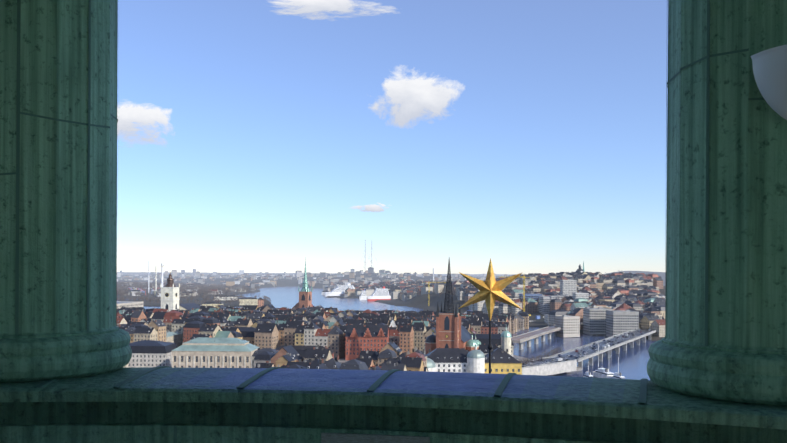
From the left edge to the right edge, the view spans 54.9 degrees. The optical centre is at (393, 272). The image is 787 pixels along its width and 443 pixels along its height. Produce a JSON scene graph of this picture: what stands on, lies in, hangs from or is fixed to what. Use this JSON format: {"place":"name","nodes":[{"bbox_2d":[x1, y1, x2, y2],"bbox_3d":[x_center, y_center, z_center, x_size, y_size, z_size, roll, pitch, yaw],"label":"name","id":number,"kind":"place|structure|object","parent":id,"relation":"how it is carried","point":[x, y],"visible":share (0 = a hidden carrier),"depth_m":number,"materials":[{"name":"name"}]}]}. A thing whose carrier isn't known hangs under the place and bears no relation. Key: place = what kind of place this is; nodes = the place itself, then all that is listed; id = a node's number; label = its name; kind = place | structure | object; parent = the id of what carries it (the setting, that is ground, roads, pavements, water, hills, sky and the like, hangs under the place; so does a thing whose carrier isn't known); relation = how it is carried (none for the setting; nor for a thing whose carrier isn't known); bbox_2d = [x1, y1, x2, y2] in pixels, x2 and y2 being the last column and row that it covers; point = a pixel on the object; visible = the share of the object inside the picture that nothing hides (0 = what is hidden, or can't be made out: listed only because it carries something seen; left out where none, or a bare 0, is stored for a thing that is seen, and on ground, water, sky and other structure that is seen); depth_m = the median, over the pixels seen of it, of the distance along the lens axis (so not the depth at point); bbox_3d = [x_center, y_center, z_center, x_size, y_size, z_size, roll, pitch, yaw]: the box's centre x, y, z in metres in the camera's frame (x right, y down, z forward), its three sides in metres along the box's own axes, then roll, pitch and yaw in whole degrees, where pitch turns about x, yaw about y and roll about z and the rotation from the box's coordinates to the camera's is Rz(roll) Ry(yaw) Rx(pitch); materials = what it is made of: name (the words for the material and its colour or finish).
{"place":"outdoors","nodes":[
{"label":"outdoors","id":0,"kind":"place"},
{"bbox_2d":[117,102,171,144],"bbox_3d":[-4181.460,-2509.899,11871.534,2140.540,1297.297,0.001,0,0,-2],"label":"cloud","id":1,"kind":"structure","parent":0,"point":[131,118],"depth_m":11879.02,"materials":[{"name":"white"}]},
{"bbox_2d":[120,298,270,306],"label":"skeppsholmen land","id":2,"kind":"structure","parent":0,"point":[186,301],"depth_m":1907.65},
{"bbox_2d":[271,0,393,19],"bbox_3d":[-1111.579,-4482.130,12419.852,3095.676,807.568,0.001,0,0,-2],"label":"cloud","id":3,"kind":"structure","parent":0,"point":[309,8],"depth_m":12417.22,"materials":[{"name":"white"}]},
{"bbox_2d":[351,203,388,211],"bbox_3d":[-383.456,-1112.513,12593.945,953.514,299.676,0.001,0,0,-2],"label":"cloud","id":4,"kind":"structure","parent":0,"point":[373,208],"depth_m":12595.06,"materials":[{"name":"white"}]},
{"bbox_2d":[118,274,655,379],"bbox_3d":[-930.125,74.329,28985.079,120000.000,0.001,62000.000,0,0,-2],"label":"water","id":5,"kind":"structure","parent":0,"point":[633,362],"depth_m":895.45,"materials":[{"name":"blue liquid"}]},
{"bbox_2d":[129,240,655,378],"bbox_3d":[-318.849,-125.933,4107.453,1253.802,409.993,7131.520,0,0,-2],"label":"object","id":6,"kind":"object","parent":5,"relation":"on","point":[565,326],"visible":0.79,"depth_m":796.61,"materials":[{"name":"grey metal"}]},
{"bbox_2d":[117,271,664,340],"bbox_3d":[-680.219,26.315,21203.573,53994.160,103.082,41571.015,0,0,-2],"label":"terrain","id":7,"kind":"structure","parent":0,"point":[422,302],"depth_m":2858.94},
{"bbox_2d":[117,270,625,364],"bbox_3d":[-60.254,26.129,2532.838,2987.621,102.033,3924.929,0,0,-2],"label":"bare trees","id":8,"kind":"object","parent":7,"relation":"on","point":[183,288],"visible":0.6,"depth_m":2507.27,"materials":[{"name":"brown plant"}]},
{"bbox_2d":[116,257,665,374],"bbox_3d":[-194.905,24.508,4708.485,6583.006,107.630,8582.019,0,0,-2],"label":"city buildings","id":9,"kind":"structure","parent":7,"relation":"on","point":[302,333],"depth_m":772.15,"materials":[{"name":"brown brick"}]},
{"bbox_2d":[117,0,667,273],"label":"sky","id":10,"kind":"structure","parent":0,"point":[550,156],"materials":[{"name":"blue"}]},
{"bbox_2d":[370,67,463,127],"bbox_3d":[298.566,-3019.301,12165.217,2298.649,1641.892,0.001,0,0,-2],"label":"cloud","id":11,"kind":"structure","parent":0,"point":[413,98],"depth_m":12166.51,"materials":[{"name":"white"}]},
{"bbox_2d":[338,328,581,375],"bbox_3d":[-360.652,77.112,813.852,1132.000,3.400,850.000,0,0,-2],"label":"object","id":12,"kind":"structure","parent":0,"point":[341,360],"depth_m":668.38,"materials":[{"name":"grey"}]},
{"label":"floor","id":13,"kind":"structure","parent":0,"visible":0},
{"bbox_2d":[0,367,786,442],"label":"parapet","id":14,"kind":"structure","parent":13,"relation":"on","point":[204,405],"depth_m":2.73,"materials":[{"name":"green stone"}]},
{"bbox_2d":[0,326,131,381],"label":"column base","id":15,"kind":"object","parent":14,"relation":"on","point":[33,356],"visible":0.9,"depth_m":2.88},
{"bbox_2d":[0,0,117,333],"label":"column shaft","id":16,"kind":"object","parent":15,"relation":"on","point":[53,187],"visible":0.79,"depth_m":2.92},
{"bbox_2d":[0,0,118,334],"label":"column seams","id":17,"kind":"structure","parent":16,"relation":"attached to","point":[18,113],"depth_m":2.85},
{"bbox_2d":[34,366,647,442],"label":"stone joints","id":18,"kind":"object","parent":14,"relation":"attached to","point":[506,380],"visible":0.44,"depth_m":2.84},
{"bbox_2d":[321,433,429,442],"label":"plaque","id":19,"kind":"object","parent":14,"relation":"attached to","point":[347,438],"visible":1,"depth_m":2.69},
{"bbox_2d":[487,321,492,373],"bbox_3d":[0.890,1.105,7.014,0.052,1.325,0.049,0,0,-2],"label":"pole","id":20,"kind":"object","parent":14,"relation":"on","point":[489,346],"visible":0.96,"depth_m":7.00,"materials":[{"name":"metal"}]},
{"bbox_2d":[459,258,522,320],"bbox_3d":[0.896,0.167,7.014,0.597,0.610,0.150,0,0,6],"label":"star","id":21,"kind":"object","parent":20,"relation":"on","point":[490,288],"visible":1,"depth_m":6.99,"materials":[{"name":"gold metal"}]},
{"bbox_2d":[647,336,786,405],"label":"column base","id":22,"kind":"object","parent":14,"relation":"on","point":[754,375],"visible":0.83,"depth_m":2.49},
{"bbox_2d":[666,0,786,347],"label":"column shaft","id":23,"kind":"object","parent":22,"relation":"on","point":[747,287],"visible":0.83,"depth_m":2.53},
{"bbox_2d":[665,0,764,345],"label":"column seams","id":24,"kind":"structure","parent":23,"relation":"attached to","point":[708,56],"depth_m":2.58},
{"bbox_2d":[750,44,786,119],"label":"floodlight","id":25,"kind":"object","parent":24,"relation":"attached to","point":[770,70],"visible":0.98,"depth_m":2.36,"materials":[{"name":"white"}]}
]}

